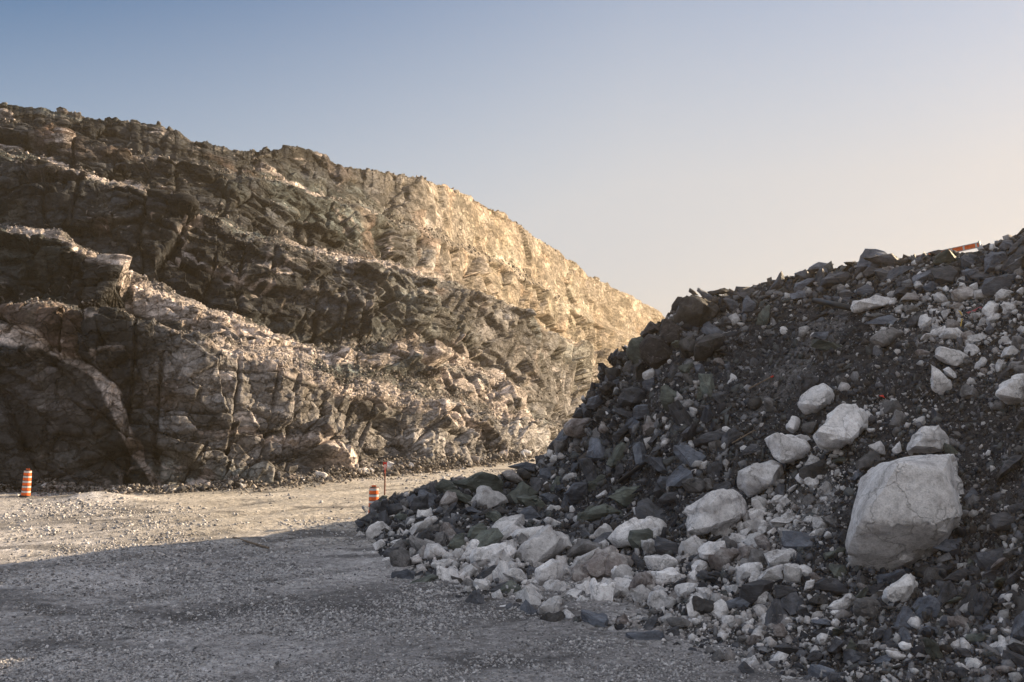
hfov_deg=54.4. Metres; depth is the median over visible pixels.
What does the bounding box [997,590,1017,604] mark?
slate block
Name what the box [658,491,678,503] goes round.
slate block
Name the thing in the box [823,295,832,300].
slate block
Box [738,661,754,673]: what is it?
slate block
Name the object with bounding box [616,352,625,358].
slate block
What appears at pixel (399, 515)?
slate block
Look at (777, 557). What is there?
boulder
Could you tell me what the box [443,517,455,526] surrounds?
slate block
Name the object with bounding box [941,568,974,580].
slate block
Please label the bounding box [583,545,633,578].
boulder
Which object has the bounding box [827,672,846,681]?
slate block
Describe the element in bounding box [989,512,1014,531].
slate block
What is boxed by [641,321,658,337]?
slate block
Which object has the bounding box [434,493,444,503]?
slate block
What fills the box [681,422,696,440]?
slate block
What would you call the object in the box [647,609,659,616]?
boulder
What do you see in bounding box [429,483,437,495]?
slate block
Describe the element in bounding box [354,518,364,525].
slate block
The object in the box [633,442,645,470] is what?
slate block
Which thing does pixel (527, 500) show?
slate block
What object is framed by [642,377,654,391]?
slate block
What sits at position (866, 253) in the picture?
slate block
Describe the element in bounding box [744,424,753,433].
slate block
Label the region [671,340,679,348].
slate block
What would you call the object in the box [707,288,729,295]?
slate block
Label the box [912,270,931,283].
slate block
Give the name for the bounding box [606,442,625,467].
slate block
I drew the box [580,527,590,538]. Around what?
slate block
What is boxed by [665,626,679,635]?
slate block
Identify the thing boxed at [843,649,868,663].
slate block
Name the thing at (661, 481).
slate block
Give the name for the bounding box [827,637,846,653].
slate block
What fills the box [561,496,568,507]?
slate block
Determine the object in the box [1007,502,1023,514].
slate block
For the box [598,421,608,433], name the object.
boulder
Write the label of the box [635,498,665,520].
slate block
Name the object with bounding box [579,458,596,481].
slate block
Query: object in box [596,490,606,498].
boulder
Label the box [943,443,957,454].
slate block
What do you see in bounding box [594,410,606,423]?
slate block
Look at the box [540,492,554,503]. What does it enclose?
slate block
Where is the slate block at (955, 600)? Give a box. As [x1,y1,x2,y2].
[945,596,962,603]
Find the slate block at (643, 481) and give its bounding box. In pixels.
[631,478,647,485]
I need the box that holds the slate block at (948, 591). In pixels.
[937,580,956,604]
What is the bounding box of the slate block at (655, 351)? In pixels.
[639,334,672,368]
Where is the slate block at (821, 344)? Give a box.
[810,339,842,350]
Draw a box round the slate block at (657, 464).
[645,457,666,473]
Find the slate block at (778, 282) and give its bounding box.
[769,271,784,289]
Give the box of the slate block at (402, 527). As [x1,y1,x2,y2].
[391,524,406,530]
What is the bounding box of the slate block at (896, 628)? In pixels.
[891,626,912,631]
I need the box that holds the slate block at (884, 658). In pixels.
[873,654,891,662]
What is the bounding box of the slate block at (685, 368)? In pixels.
[677,363,693,373]
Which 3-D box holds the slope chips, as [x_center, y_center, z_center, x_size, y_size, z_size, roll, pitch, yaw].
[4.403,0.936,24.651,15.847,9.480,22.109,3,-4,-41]
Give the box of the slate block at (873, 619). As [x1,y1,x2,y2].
[866,616,877,624]
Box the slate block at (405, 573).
[391,569,413,578]
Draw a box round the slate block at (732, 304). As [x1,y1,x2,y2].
[723,297,738,310]
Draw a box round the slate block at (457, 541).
[448,533,464,550]
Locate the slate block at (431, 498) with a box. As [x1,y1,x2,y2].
[418,489,438,509]
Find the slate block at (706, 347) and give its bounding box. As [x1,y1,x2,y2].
[694,333,724,360]
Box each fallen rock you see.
[31,485,37,491]
[164,485,173,491]
[177,486,186,492]
[229,482,240,488]
[315,471,327,478]
[379,461,393,469]
[386,471,396,475]
[424,458,430,466]
[471,456,479,463]
[487,453,492,461]
[488,453,500,462]
[498,449,508,458]
[509,449,519,457]
[522,449,531,456]
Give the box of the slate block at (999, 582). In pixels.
[994,577,1006,587]
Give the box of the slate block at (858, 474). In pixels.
[849,468,861,481]
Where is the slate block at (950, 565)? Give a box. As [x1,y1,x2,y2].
[947,562,954,569]
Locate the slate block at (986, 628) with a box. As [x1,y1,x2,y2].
[982,624,995,633]
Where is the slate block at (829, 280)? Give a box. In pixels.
[821,271,851,288]
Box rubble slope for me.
[361,235,1023,681]
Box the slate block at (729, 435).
[716,427,740,453]
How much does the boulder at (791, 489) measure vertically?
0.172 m
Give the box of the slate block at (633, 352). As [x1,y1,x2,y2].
[626,336,643,363]
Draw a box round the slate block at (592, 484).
[587,474,604,491]
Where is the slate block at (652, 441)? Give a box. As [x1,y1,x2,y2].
[647,429,662,446]
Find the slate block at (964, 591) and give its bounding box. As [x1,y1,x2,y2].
[959,585,970,597]
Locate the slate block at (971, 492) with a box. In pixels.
[963,488,977,500]
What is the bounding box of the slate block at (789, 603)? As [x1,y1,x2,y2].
[780,591,799,615]
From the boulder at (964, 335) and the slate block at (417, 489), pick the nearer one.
the boulder at (964, 335)
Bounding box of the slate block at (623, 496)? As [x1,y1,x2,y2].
[609,486,639,508]
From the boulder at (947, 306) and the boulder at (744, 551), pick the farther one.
the boulder at (947, 306)
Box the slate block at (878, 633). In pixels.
[872,627,884,640]
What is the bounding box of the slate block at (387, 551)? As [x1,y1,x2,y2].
[383,547,398,557]
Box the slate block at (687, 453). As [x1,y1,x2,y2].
[674,444,705,468]
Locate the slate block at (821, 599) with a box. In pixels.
[807,594,828,605]
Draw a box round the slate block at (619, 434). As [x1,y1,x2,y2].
[612,419,639,441]
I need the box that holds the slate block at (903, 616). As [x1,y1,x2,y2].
[894,606,912,631]
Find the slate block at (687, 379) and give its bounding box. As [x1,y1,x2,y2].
[682,373,693,386]
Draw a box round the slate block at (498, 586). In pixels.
[489,582,505,591]
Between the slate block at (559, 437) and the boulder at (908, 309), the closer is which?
the boulder at (908, 309)
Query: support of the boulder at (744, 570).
on the rubble slope
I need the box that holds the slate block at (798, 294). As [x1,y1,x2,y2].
[790,290,806,299]
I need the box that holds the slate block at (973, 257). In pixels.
[968,253,978,259]
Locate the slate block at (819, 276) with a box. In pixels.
[814,268,824,281]
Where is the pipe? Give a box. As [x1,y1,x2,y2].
[812,297,851,311]
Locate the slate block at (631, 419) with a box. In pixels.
[624,417,642,432]
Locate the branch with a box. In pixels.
[232,536,269,548]
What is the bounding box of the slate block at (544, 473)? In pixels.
[539,466,555,478]
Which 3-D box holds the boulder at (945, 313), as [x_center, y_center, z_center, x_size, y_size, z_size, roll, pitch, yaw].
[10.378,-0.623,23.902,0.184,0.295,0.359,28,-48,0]
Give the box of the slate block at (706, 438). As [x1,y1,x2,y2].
[693,428,725,446]
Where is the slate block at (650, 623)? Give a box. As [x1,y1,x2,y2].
[643,614,658,629]
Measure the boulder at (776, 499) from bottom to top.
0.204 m
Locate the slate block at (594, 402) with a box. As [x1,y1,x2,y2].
[584,395,602,409]
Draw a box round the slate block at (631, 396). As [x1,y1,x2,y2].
[618,387,645,406]
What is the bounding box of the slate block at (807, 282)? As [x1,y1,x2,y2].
[793,278,814,291]
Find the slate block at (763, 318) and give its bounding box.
[756,304,769,325]
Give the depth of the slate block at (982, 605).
14.05 m
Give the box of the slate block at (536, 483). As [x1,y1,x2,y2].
[530,477,544,494]
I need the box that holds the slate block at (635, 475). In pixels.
[631,464,640,479]
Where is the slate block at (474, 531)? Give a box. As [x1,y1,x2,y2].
[467,523,487,538]
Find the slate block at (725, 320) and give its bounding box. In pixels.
[720,316,731,328]
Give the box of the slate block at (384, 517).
[378,510,389,523]
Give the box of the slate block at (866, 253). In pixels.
[857,249,886,267]
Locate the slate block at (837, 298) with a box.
[831,296,849,302]
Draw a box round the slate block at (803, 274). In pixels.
[794,269,811,279]
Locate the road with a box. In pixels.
[0,458,822,681]
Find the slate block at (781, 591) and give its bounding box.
[774,585,797,598]
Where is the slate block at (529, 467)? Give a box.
[508,462,535,471]
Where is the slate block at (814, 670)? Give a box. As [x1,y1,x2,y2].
[808,664,834,678]
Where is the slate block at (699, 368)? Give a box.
[694,364,704,373]
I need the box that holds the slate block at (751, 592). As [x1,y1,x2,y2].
[739,579,773,606]
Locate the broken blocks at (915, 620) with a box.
[357,228,1023,681]
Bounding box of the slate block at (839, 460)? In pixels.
[831,457,846,463]
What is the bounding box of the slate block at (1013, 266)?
[1007,255,1023,273]
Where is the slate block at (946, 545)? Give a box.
[933,537,961,551]
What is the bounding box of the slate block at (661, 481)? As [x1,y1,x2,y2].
[657,476,667,488]
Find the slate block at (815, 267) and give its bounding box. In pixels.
[807,262,833,272]
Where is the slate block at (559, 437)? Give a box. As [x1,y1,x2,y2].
[552,429,569,443]
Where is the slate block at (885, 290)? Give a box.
[882,286,889,294]
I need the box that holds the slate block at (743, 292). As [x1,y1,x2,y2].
[734,286,755,298]
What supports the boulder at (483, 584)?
on the rubble slope
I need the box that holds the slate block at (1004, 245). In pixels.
[999,240,1013,251]
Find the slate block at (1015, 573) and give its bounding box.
[1009,566,1022,577]
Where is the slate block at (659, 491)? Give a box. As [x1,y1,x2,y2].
[653,482,665,498]
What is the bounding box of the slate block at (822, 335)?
[810,332,828,339]
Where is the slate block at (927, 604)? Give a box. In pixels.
[912,594,940,618]
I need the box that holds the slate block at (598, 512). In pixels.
[577,503,621,520]
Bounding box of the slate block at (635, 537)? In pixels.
[628,528,652,549]
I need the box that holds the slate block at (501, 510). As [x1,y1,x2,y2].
[479,506,508,518]
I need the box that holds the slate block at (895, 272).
[887,265,913,278]
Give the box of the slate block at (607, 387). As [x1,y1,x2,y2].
[599,381,615,394]
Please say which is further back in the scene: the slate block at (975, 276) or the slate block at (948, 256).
the slate block at (948, 256)
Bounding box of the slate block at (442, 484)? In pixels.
[435,478,458,491]
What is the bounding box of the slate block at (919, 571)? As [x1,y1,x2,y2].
[911,564,930,577]
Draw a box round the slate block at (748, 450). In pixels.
[740,444,760,455]
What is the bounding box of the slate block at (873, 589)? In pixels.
[865,581,884,596]
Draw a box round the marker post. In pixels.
[383,462,386,494]
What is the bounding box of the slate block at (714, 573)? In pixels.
[707,571,720,577]
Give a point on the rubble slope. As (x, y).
(861, 363)
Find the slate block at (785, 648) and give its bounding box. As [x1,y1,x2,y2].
[772,643,802,653]
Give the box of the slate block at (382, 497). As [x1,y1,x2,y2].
[378,495,386,501]
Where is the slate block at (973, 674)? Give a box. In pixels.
[963,672,977,681]
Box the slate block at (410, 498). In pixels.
[406,494,415,502]
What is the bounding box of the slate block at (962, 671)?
[947,665,968,677]
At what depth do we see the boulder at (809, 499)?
20.57 m
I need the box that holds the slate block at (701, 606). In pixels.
[692,596,714,614]
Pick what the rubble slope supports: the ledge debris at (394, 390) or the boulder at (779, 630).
the boulder at (779, 630)
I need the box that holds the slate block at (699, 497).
[694,492,708,501]
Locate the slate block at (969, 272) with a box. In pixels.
[961,268,978,275]
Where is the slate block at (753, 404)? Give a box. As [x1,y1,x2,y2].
[747,397,761,410]
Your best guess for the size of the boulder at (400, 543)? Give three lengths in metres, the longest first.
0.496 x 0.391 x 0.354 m
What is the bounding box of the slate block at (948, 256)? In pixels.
[932,249,957,264]
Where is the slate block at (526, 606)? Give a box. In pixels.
[519,599,537,614]
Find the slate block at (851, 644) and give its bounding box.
[846,638,856,650]
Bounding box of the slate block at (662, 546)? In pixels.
[654,536,678,555]
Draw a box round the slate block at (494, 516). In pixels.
[485,510,501,522]
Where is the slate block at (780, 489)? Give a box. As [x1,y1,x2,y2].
[775,483,784,495]
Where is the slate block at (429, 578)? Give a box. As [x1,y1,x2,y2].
[410,574,437,583]
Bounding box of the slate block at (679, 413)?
[668,400,693,425]
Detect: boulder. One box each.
[366,521,388,538]
[372,539,385,550]
[389,549,411,566]
[392,538,407,548]
[400,498,408,507]
[409,534,431,551]
[410,516,437,534]
[416,507,432,516]
[423,543,446,559]
[426,480,437,489]
[427,524,438,531]
[431,558,453,568]
[433,531,445,546]
[436,565,458,580]
[439,491,457,505]
[439,504,448,511]
[440,522,455,536]
[442,551,453,558]
[452,476,464,479]
[452,548,463,558]
[460,564,477,576]
[461,539,478,560]
[463,578,472,585]
[468,485,508,508]
[469,542,516,563]
[473,579,490,589]
[484,597,498,600]
[490,548,514,564]
[491,514,524,530]
[492,561,509,581]
[500,524,520,539]
[502,470,522,482]
[503,539,518,547]
[503,568,527,581]
[510,525,543,538]
[514,524,571,565]
[514,585,542,605]
[518,533,527,543]
[528,578,541,586]
[535,559,564,584]
[538,596,561,613]
[543,517,560,524]
[543,579,566,590]
[547,449,553,458]
[547,505,560,510]
[553,440,567,453]
[562,472,576,480]
[563,418,592,437]
[563,608,573,617]
[564,565,570,575]
[566,538,601,557]
[566,588,581,596]
[570,547,598,566]
[571,564,591,581]
[572,615,581,621]
[575,580,589,591]
[576,595,588,601]
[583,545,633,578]
[589,578,615,600]
[592,427,599,438]
[593,523,612,537]
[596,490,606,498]
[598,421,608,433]
[605,578,622,597]
[607,516,666,547]
[611,564,635,579]
[614,577,631,596]
[615,613,629,624]
[621,381,627,386]
[628,571,652,590]
[629,584,650,602]
[641,539,655,554]
[642,368,654,379]
[643,422,653,435]
[644,554,678,570]
[647,589,675,609]
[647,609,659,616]
[651,527,660,538]
[651,567,679,584]
[666,617,690,628]
[668,591,677,600]
[674,582,696,598]
[678,535,703,555]
[680,399,693,407]
[683,488,747,535]
[686,592,703,617]
[688,569,700,580]
[689,407,696,413]
[691,560,709,572]
[695,587,711,599]
[698,541,725,560]
[699,460,706,468]
[704,478,712,490]
[705,645,715,653]
[708,439,719,451]
[708,547,739,571]
[710,599,728,618]
[710,649,725,661]
[713,358,724,365]
[715,525,733,536]
[721,536,736,548]
[725,584,739,594]
[727,373,736,383]
[729,533,745,542]
[736,519,753,528]
[736,562,762,578]
[737,460,783,497]
[737,545,752,560]
[737,635,746,643]
[741,655,758,665]
[744,532,759,545]
[747,506,765,519]
[747,634,760,644]
[748,546,765,565]
[749,518,766,529]
[749,571,758,581]
[751,496,766,507]
[752,604,767,610]
[754,534,770,550]
[754,591,767,603]
[757,526,766,534]
[757,564,783,580]
[763,397,777,412]
[763,661,773,668]
[764,432,810,463]
[766,548,795,566]
[770,512,795,525]
[771,495,782,503]
[772,623,787,637]
[776,503,782,510]
[777,527,791,537]
[779,495,790,505]
[780,326,787,334]
[781,675,795,678]
[783,563,801,583]
[786,416,799,432]
[787,485,795,492]
[791,504,799,511]
[792,563,811,574]
[793,519,800,524]
[796,434,810,440]
[797,383,834,414]
[802,422,816,435]
[803,494,815,506]
[803,515,811,522]
[804,477,818,487]
[804,580,814,590]
[805,455,819,464]
[808,572,821,581]
[812,516,828,529]
[813,404,867,451]
[815,528,824,535]
[815,558,824,564]
[819,481,831,494]
[821,515,836,527]
[823,531,831,538]
[827,593,855,609]
[828,449,838,457]
[830,610,839,614]
[837,284,845,292]
[837,377,847,386]
[845,454,963,570]
[850,295,894,312]
[853,597,880,617]
[855,450,882,469]
[856,573,867,583]
[857,582,866,588]
[858,639,873,651]
[864,313,884,319]
[867,428,874,432]
[868,441,885,454]
[870,327,903,346]
[881,399,901,414]
[882,266,892,270]
[882,573,917,603]
[885,650,905,659]
[887,291,893,296]
[889,409,907,427]
[892,426,901,436]
[892,441,901,454]
[898,641,911,651]
[901,293,918,301]
[903,305,918,314]
[906,425,948,455]
[912,416,925,424]
[913,281,923,287]
[913,587,921,593]
[915,349,929,355]
[918,314,932,328]
[920,333,934,340]
[922,326,931,334]
[923,567,945,584]
[929,308,939,313]
[930,325,945,336]
[930,365,951,392]
[933,292,947,302]
[934,346,968,365]
[939,327,962,339]
[940,303,952,311]
[941,309,949,319]
[943,367,956,378]
[947,616,967,627]
[947,671,955,677]
[950,286,973,301]
[950,302,963,309]
[951,639,959,648]
[952,431,960,437]
[955,343,962,350]
[955,663,969,670]
[957,562,966,568]
[958,282,965,287]
[960,331,971,341]
[960,383,979,398]
[963,358,972,364]
[964,322,971,327]
[964,343,979,355]
[965,657,981,667]
[967,333,986,343]
[967,377,975,384]
[968,510,978,517]
[970,282,978,289]
[972,312,980,317]
[973,289,990,300]
[974,357,986,369]
[978,318,985,326]
[980,368,986,373]
[982,301,998,316]
[984,667,998,676]
[986,313,999,324]
[989,635,1007,653]
[991,347,999,353]
[991,557,1008,569]
[993,400,1005,409]
[994,665,1015,673]
[995,289,1012,299]
[995,359,1005,371]
[995,373,1023,404]
[998,336,1010,345]
[999,535,1006,540]
[1000,301,1015,314]
[1001,345,1019,357]
[1002,602,1011,608]
[1003,545,1021,558]
[1003,629,1010,635]
[1006,361,1023,371]
[1007,320,1016,329]
[1008,672,1022,681]
[1011,301,1021,305]
[1011,335,1023,350]
[1012,445,1021,454]
[1014,365,1023,373]
[1016,287,1023,294]
[1017,326,1023,332]
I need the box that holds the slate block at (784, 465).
[778,461,787,470]
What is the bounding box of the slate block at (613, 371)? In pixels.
[605,368,621,377]
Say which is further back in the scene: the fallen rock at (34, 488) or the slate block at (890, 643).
the fallen rock at (34, 488)
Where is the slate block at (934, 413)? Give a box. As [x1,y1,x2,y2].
[931,408,942,417]
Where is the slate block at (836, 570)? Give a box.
[829,564,846,578]
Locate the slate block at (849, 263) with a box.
[844,262,855,265]
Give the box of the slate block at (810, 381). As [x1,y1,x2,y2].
[801,373,818,390]
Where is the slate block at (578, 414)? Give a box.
[572,408,582,418]
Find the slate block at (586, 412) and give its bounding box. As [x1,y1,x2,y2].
[581,404,590,417]
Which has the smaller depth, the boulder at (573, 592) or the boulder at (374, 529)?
the boulder at (573, 592)
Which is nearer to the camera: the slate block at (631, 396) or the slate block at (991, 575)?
the slate block at (991, 575)
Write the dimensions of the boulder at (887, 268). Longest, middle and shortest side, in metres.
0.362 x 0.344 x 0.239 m
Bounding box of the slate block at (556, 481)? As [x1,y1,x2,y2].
[550,476,560,492]
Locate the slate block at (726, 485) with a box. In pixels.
[713,481,731,489]
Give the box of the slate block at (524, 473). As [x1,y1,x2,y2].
[515,468,531,480]
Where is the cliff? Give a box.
[0,102,664,491]
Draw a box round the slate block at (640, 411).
[633,404,649,419]
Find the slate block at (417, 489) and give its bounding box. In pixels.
[414,487,426,492]
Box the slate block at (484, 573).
[475,565,496,578]
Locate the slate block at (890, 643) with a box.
[882,640,894,647]
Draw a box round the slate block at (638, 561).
[631,552,644,568]
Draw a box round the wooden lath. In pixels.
[732,430,754,442]
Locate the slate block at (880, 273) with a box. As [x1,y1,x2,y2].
[873,268,887,280]
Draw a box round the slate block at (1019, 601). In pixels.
[1014,596,1023,616]
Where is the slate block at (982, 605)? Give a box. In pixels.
[973,591,991,624]
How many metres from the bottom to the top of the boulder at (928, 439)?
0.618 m
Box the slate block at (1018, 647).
[1006,642,1023,654]
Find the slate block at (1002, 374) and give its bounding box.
[997,368,1006,380]
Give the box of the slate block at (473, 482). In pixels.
[452,472,503,492]
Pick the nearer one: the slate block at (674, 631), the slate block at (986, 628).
the slate block at (986, 628)
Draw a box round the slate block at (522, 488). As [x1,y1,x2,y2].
[508,481,537,503]
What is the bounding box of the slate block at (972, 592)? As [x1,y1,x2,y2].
[959,584,977,614]
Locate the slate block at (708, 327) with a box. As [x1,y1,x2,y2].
[701,321,722,333]
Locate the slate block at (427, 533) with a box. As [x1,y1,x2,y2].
[406,528,434,550]
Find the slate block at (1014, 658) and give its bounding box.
[1002,650,1023,667]
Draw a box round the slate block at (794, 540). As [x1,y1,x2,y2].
[781,530,820,549]
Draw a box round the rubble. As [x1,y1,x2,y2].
[356,232,1023,681]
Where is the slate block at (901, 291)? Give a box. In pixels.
[893,286,914,296]
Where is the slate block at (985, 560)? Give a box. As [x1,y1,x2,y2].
[968,547,1007,571]
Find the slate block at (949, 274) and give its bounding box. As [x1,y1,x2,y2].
[929,265,958,284]
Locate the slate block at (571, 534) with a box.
[568,532,575,538]
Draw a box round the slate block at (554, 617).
[539,611,564,621]
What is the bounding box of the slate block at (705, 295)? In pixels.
[697,288,713,300]
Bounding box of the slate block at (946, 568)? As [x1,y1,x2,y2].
[936,564,951,572]
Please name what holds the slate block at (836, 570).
on the rubble slope
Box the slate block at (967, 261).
[960,254,974,267]
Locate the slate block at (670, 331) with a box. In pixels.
[660,318,683,343]
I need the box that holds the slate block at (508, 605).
[506,603,520,608]
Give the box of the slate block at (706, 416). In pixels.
[700,405,712,422]
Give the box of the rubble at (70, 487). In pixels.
[0,447,546,496]
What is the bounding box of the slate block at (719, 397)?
[712,391,725,403]
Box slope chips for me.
[358,234,1023,681]
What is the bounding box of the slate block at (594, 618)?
[581,609,608,626]
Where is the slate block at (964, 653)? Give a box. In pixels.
[955,648,973,658]
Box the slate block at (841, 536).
[837,529,847,541]
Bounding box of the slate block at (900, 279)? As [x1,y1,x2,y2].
[896,276,906,286]
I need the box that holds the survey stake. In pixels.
[749,375,773,388]
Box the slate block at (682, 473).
[666,465,692,486]
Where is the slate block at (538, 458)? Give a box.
[535,455,544,462]
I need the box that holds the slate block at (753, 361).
[750,357,757,366]
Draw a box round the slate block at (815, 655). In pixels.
[806,650,823,661]
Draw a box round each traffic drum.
[19,469,31,497]
[368,485,378,512]
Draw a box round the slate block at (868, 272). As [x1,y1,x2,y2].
[862,267,879,277]
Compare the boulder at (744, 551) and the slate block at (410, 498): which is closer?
the boulder at (744, 551)
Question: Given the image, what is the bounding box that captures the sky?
[0,0,1023,316]
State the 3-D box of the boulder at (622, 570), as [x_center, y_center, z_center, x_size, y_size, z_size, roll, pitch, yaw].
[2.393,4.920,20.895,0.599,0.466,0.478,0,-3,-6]
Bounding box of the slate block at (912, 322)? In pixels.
[905,315,919,327]
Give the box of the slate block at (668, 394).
[659,384,676,411]
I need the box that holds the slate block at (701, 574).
[696,570,716,583]
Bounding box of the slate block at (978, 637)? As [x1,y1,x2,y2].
[965,633,990,641]
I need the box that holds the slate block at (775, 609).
[765,598,789,624]
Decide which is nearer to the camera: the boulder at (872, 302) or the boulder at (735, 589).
the boulder at (735, 589)
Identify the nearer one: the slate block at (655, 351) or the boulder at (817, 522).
the boulder at (817, 522)
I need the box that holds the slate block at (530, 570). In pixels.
[525,567,535,575]
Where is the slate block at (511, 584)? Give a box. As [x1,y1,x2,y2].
[500,580,520,593]
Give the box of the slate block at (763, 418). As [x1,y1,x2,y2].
[761,414,766,422]
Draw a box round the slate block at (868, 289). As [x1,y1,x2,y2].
[855,284,874,296]
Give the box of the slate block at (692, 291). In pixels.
[689,288,697,294]
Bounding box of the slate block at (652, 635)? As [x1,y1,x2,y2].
[626,630,664,639]
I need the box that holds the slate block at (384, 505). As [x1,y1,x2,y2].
[379,498,387,512]
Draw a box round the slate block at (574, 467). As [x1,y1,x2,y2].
[571,463,578,472]
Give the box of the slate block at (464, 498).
[443,489,472,505]
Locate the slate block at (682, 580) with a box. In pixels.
[672,576,687,586]
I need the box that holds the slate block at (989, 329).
[985,322,994,334]
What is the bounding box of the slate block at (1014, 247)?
[1007,236,1023,254]
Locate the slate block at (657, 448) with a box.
[652,445,661,454]
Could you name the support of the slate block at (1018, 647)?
on the rubble slope
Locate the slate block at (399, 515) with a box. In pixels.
[394,512,406,520]
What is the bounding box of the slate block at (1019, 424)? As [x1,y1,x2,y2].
[1014,417,1023,431]
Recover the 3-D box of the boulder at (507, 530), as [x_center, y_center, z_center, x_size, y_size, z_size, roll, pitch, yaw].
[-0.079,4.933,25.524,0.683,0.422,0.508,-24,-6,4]
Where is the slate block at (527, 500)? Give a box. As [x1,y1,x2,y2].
[516,494,545,507]
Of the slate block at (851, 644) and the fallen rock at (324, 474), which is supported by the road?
the fallen rock at (324, 474)
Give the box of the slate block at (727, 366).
[724,363,730,368]
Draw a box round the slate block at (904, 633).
[898,627,911,640]
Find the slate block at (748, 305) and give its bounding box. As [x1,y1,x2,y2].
[741,295,755,313]
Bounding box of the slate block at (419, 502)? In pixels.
[410,493,428,511]
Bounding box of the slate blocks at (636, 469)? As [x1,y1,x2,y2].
[617,449,661,483]
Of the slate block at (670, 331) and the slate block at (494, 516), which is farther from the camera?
the slate block at (670, 331)
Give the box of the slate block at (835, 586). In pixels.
[814,578,848,595]
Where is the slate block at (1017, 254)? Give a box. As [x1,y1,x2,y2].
[1000,245,1023,269]
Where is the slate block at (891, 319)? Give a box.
[864,315,896,324]
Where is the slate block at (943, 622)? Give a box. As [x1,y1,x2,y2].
[939,615,947,626]
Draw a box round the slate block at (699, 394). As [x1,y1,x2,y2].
[697,386,701,399]
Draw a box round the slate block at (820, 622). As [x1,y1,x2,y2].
[811,619,830,625]
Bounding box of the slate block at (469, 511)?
[462,507,480,514]
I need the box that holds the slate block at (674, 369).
[669,364,680,377]
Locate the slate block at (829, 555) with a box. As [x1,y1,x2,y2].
[823,547,846,560]
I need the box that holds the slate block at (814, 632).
[810,628,827,636]
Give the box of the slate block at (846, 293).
[837,289,853,296]
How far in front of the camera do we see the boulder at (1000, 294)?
23.05 m
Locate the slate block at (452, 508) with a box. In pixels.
[444,502,457,517]
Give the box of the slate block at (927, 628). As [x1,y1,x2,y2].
[922,625,937,633]
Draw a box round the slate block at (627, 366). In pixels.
[622,359,632,373]
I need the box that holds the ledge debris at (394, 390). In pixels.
[0,102,566,431]
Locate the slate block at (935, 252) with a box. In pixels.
[928,250,942,254]
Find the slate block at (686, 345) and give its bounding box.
[679,334,694,358]
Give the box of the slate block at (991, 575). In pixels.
[981,570,1000,580]
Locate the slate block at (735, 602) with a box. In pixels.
[725,597,749,609]
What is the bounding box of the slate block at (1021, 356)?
[1019,349,1023,360]
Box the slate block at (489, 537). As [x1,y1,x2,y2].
[474,528,503,546]
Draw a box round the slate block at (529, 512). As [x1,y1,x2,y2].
[520,506,541,519]
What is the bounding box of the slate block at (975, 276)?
[969,271,992,281]
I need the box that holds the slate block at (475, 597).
[465,590,484,604]
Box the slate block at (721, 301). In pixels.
[718,293,730,307]
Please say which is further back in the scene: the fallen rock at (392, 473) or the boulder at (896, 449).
the fallen rock at (392, 473)
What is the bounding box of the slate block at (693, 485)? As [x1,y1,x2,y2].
[681,478,706,493]
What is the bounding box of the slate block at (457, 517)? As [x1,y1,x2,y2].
[454,513,461,523]
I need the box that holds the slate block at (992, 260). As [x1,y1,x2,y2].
[984,251,1007,273]
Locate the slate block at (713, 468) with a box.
[707,462,720,477]
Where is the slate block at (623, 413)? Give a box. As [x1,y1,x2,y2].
[612,408,632,417]
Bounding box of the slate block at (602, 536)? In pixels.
[593,532,611,542]
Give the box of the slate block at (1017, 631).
[1010,610,1023,640]
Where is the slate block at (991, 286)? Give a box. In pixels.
[982,274,1016,295]
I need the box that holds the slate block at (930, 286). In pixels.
[923,281,940,291]
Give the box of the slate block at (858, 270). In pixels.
[854,266,867,277]
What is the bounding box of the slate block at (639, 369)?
[632,361,645,380]
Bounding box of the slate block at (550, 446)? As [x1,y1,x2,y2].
[547,440,553,450]
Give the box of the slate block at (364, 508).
[362,505,367,512]
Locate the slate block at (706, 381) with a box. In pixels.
[698,373,714,397]
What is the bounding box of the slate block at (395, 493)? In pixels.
[388,491,397,499]
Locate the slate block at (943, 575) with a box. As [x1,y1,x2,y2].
[938,569,946,578]
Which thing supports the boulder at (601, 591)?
on the rubble slope
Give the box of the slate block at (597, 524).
[592,520,603,529]
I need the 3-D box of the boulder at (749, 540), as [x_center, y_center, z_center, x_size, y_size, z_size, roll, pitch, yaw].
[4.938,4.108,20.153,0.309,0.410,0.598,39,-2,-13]
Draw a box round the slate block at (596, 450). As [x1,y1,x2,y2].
[586,437,604,461]
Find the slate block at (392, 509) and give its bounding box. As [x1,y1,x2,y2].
[387,503,402,515]
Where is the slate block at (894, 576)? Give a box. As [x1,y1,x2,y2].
[876,569,905,586]
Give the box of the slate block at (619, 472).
[614,463,624,480]
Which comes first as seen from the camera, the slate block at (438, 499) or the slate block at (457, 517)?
the slate block at (457, 517)
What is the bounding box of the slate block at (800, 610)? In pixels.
[796,606,807,615]
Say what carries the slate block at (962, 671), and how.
on the rubble slope
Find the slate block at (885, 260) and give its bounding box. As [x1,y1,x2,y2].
[863,253,899,266]
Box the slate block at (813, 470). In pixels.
[799,459,826,478]
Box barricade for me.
[916,241,979,255]
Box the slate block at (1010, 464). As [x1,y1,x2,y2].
[994,455,1021,482]
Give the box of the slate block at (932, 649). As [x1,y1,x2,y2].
[923,637,942,658]
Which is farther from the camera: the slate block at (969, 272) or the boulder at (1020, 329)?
the slate block at (969, 272)
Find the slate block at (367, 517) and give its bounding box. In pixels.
[359,511,376,522]
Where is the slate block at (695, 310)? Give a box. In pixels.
[673,295,719,326]
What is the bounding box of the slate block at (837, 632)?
[832,628,844,636]
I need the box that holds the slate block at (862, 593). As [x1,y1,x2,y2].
[855,587,867,597]
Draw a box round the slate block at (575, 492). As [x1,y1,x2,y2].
[564,482,587,505]

